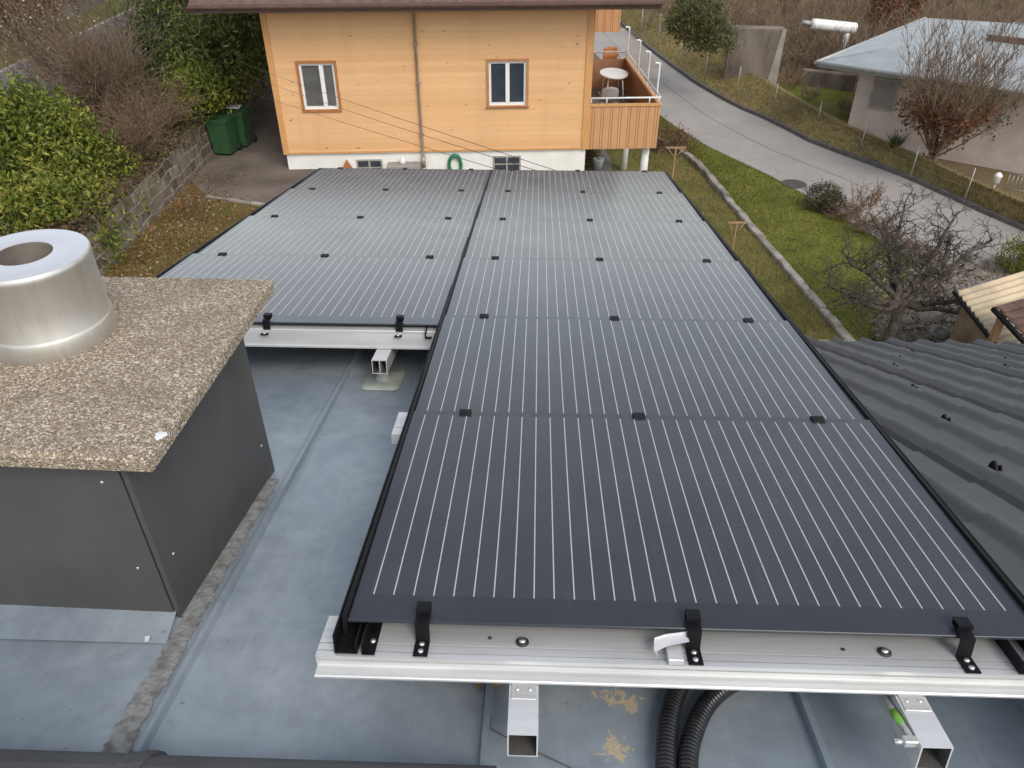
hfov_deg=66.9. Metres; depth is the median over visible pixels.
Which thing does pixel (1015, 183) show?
metal grating
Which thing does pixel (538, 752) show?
thin wire
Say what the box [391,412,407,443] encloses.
mounting rail
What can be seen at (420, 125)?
overhead cable
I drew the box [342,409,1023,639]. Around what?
solar panel
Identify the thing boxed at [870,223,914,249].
hedge shrub
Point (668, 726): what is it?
corrugated conduit
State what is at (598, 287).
solar panel
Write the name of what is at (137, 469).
chimney
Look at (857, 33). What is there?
scrub bush
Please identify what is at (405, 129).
overhead cable
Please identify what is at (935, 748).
box beam
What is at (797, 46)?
scrub bush
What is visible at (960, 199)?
kerb
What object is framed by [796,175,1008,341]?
fruit tree
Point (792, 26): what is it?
scrub bush
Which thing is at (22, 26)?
bare shrub
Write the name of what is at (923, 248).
hedge shrub
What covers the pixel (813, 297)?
edging wall
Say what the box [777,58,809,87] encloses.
scrub bush
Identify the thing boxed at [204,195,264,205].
edging stones
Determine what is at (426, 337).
angle bracket
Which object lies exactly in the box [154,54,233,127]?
yellowing shrub
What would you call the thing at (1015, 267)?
bush
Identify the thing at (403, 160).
white jug
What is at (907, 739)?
earthing cable
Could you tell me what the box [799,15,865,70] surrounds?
scrub bush
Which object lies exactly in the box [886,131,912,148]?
yucca
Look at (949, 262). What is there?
rock
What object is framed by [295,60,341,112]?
window
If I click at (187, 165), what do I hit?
stone wall
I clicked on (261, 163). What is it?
driveway
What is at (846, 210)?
hedge shrub
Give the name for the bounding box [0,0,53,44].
bare shrub
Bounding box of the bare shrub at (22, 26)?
[0,0,145,99]
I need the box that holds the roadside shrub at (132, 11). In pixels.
[115,0,193,29]
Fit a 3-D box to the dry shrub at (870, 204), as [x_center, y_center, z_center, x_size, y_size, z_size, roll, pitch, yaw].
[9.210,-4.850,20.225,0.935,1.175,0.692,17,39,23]
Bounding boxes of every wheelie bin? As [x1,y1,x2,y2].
[203,112,242,153]
[221,105,256,145]
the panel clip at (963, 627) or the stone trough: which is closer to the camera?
the panel clip at (963, 627)
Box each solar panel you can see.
[154,252,460,325]
[187,215,473,257]
[244,188,482,218]
[287,167,490,191]
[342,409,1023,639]
[408,314,880,429]
[441,256,794,326]
[461,217,742,264]
[474,190,708,223]
[484,169,683,194]
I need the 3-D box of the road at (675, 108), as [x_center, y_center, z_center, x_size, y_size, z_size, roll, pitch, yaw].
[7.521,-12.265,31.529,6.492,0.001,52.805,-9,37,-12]
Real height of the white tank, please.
2.004 m
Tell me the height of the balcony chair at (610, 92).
0.864 m
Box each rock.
[901,315,913,324]
[915,311,945,322]
[927,324,950,339]
[938,253,959,264]
[964,253,983,265]
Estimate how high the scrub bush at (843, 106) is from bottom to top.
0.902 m
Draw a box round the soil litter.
[868,258,1011,342]
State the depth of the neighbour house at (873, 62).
24.09 m
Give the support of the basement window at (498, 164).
in the wooden house at (522, 79)
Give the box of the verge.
[0,0,138,69]
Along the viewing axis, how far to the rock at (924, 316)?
16.17 m
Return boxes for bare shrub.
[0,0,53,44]
[0,0,88,34]
[0,0,142,97]
[2,0,194,118]
[70,0,198,82]
[85,84,178,162]
[92,69,216,156]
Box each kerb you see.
[0,0,154,73]
[621,20,1023,230]
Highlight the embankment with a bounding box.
[621,9,1023,223]
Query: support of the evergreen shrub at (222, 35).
on the planted bank
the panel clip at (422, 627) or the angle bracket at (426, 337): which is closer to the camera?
the panel clip at (422, 627)
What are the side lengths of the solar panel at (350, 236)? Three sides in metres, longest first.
1.318 x 0.874 x 0.046 m
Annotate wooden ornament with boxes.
[343,159,351,167]
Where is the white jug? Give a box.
[400,156,406,163]
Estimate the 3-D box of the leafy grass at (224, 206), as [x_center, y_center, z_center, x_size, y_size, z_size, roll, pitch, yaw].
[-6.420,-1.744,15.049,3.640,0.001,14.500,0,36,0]
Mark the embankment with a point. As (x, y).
(995, 205)
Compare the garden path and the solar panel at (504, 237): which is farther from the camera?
the garden path
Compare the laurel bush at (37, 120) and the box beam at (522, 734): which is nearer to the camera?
the box beam at (522, 734)
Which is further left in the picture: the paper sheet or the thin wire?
the paper sheet
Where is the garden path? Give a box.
[593,149,611,170]
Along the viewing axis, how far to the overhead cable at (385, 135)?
9.69 m
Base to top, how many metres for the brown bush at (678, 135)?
1.328 m
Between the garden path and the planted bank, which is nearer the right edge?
the garden path
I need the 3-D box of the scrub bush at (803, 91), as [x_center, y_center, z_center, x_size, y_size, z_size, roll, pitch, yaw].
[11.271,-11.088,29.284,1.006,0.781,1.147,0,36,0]
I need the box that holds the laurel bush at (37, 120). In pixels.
[0,70,153,275]
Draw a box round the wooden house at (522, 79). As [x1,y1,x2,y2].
[186,0,663,170]
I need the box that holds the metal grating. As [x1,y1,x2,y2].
[1005,173,1023,191]
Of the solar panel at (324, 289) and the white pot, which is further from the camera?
the white pot
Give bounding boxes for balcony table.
[600,68,627,101]
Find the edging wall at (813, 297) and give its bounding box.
[657,137,855,340]
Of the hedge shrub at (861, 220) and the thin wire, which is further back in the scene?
the hedge shrub at (861, 220)
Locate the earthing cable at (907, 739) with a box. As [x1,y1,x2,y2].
[878,694,918,747]
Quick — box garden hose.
[448,153,462,168]
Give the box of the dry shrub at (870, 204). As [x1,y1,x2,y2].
[849,178,887,220]
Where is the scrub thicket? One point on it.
(764, 19)
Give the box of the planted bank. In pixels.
[0,17,262,235]
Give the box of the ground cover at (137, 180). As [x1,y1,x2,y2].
[0,14,268,245]
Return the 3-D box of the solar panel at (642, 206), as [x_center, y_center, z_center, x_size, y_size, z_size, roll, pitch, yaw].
[0.459,-1.078,4.759,1.318,0.046,0.874,1,25,2]
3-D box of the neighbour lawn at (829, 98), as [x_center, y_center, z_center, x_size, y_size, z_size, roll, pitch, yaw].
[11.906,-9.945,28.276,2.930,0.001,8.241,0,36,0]
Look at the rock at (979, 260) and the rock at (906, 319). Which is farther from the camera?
the rock at (979, 260)
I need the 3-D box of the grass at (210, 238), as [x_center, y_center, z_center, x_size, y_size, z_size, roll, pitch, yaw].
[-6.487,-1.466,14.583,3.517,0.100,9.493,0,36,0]
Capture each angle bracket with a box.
[361,622,382,654]
[425,326,431,338]
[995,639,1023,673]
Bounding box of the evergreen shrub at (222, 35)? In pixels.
[106,0,270,114]
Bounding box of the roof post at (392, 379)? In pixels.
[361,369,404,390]
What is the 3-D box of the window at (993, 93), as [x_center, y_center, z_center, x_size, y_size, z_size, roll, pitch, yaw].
[14.078,-8.161,22.861,0.805,1.052,0.048,23,41,28]
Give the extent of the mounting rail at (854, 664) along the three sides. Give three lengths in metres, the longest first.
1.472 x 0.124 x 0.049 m
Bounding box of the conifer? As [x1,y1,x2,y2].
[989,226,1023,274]
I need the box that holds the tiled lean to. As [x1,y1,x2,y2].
[987,298,1023,343]
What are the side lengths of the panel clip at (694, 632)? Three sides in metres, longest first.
0.082 x 0.060 x 0.027 m
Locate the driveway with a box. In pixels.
[191,91,315,202]
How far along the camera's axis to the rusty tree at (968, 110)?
21.13 m
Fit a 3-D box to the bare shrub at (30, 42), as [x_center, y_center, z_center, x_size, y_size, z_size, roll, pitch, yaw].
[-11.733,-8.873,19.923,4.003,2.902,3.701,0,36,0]
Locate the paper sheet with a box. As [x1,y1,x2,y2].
[225,104,241,108]
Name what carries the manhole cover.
on the road at (675, 108)
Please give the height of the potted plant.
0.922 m
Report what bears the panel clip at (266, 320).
attached to the mounting rail at (361, 337)
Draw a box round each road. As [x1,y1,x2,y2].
[0,1,185,97]
[594,28,1023,270]
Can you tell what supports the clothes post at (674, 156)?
on the garden grass at (614, 155)
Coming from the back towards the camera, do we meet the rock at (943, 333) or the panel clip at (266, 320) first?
the rock at (943, 333)
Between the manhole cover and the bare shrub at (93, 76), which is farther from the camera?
the manhole cover
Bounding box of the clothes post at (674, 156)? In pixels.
[666,147,685,178]
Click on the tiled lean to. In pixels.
(1013, 312)
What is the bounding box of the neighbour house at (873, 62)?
[814,17,1023,173]
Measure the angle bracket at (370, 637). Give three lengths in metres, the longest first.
0.085 x 0.026 x 0.024 m
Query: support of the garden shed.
on the ground at (983, 174)
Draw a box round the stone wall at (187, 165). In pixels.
[74,56,272,275]
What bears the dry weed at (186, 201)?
on the leafy grass at (224, 206)
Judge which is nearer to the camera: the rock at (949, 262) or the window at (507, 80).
the rock at (949, 262)
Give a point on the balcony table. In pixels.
(614, 73)
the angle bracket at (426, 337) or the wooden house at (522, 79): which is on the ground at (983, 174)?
the wooden house at (522, 79)
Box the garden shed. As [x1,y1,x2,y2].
[949,271,1023,343]
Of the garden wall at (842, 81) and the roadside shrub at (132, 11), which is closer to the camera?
the roadside shrub at (132, 11)
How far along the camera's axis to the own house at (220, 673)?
1.68 m
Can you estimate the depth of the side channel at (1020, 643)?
2.03 m
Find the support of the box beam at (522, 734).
on the own house at (220, 673)
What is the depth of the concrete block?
29.80 m
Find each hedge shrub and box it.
[824,195,868,221]
[846,210,899,236]
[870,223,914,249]
[902,234,943,263]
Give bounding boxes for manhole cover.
[781,179,806,188]
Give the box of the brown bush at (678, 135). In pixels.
[650,115,702,153]
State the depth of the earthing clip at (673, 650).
1.44 m
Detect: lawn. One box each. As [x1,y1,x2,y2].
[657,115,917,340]
[776,82,853,123]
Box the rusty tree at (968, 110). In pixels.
[894,0,1023,162]
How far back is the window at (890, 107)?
24.32 m
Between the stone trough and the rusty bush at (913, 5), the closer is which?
the stone trough
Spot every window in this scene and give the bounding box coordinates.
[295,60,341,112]
[356,159,382,168]
[486,58,529,108]
[493,156,520,169]
[867,77,901,111]
[977,92,1008,127]
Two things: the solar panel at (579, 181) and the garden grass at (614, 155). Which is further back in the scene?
the garden grass at (614, 155)
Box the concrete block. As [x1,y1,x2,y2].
[723,25,786,83]
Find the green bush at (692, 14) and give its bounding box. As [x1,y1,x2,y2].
[658,0,744,57]
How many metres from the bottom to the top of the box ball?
1.071 m
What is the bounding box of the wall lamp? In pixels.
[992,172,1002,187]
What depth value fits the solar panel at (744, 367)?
2.52 m
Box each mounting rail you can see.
[243,324,436,349]
[314,616,1023,698]
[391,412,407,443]
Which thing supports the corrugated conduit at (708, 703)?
on the own house at (220, 673)
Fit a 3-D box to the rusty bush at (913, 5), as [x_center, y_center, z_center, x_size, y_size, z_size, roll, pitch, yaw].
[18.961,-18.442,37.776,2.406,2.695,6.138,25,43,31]
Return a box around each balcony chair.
[598,87,618,103]
[603,46,619,58]
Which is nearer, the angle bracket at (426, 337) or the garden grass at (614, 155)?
the angle bracket at (426, 337)
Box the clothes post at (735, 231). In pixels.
[728,222,745,249]
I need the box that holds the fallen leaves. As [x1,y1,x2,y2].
[106,122,951,339]
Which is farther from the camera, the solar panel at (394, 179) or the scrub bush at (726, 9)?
the scrub bush at (726, 9)
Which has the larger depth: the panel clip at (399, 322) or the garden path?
the garden path
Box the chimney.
[0,229,274,616]
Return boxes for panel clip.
[260,313,271,334]
[394,315,403,337]
[413,601,431,656]
[684,609,703,664]
[952,616,981,673]
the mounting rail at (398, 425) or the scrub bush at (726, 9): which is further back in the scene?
the scrub bush at (726, 9)
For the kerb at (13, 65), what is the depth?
26.49 m
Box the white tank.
[801,18,857,49]
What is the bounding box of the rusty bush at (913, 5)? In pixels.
[862,0,926,30]
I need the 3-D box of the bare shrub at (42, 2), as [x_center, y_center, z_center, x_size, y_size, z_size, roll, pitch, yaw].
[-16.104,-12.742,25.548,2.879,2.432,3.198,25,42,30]
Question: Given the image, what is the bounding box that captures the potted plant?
[585,149,599,165]
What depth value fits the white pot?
23.44 m
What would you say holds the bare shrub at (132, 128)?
on the planted bank
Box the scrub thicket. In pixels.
[628,0,1023,80]
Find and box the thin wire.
[490,721,570,767]
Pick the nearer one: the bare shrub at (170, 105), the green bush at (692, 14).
the bare shrub at (170, 105)
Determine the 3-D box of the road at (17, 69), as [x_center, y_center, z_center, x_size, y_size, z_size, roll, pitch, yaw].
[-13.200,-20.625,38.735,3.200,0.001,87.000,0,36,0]
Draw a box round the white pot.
[593,157,603,168]
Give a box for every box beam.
[371,326,407,373]
[507,683,538,756]
[877,694,953,767]
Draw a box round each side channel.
[332,181,486,653]
[667,173,1023,649]
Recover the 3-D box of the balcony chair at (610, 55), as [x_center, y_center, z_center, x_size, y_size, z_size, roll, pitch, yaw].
[3.264,-10.631,25.577,0.550,0.864,0.547,-2,36,-2]
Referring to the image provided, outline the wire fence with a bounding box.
[640,12,975,200]
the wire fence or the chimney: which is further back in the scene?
the wire fence
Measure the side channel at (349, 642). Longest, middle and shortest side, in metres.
4.934 x 0.048 x 0.046 m
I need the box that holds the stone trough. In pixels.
[387,161,419,168]
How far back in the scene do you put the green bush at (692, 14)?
28.22 m
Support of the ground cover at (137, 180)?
on the planted bank
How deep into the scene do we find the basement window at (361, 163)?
20.56 m
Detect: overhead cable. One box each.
[215,52,553,169]
[228,67,533,169]
[230,85,498,169]
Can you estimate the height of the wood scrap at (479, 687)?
0.016 m
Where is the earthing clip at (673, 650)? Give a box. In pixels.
[653,632,688,664]
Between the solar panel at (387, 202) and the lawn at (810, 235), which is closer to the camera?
the solar panel at (387, 202)
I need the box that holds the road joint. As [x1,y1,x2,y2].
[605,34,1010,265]
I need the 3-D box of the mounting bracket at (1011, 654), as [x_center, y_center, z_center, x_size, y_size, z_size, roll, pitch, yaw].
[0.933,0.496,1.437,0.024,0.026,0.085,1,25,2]
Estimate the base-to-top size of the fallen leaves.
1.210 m
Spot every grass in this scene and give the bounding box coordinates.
[104,169,316,276]
[108,207,257,276]
[584,146,838,339]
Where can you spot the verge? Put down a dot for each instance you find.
(96, 8)
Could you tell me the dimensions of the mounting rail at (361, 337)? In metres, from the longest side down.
1.314 x 0.066 x 0.062 m
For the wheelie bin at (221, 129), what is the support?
on the driveway
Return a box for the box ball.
[800,176,848,213]
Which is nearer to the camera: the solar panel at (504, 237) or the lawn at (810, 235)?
the solar panel at (504, 237)
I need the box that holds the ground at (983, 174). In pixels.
[103,0,1023,276]
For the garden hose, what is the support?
hanging from the wooden house at (522, 79)
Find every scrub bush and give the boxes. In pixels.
[717,0,751,24]
[774,2,833,44]
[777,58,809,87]
[779,19,844,77]
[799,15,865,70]
[799,82,825,100]
[825,12,890,45]
[832,94,854,116]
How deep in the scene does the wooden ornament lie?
20.50 m
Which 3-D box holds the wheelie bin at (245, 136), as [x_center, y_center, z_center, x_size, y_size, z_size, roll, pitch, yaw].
[-7.681,-7.280,21.865,0.620,1.050,0.821,4,36,5]
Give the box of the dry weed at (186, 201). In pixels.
[178,174,209,223]
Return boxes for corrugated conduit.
[655,688,688,767]
[677,689,739,767]
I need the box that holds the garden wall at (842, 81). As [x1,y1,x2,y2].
[798,68,856,91]
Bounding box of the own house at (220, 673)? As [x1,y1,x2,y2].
[0,323,1023,767]

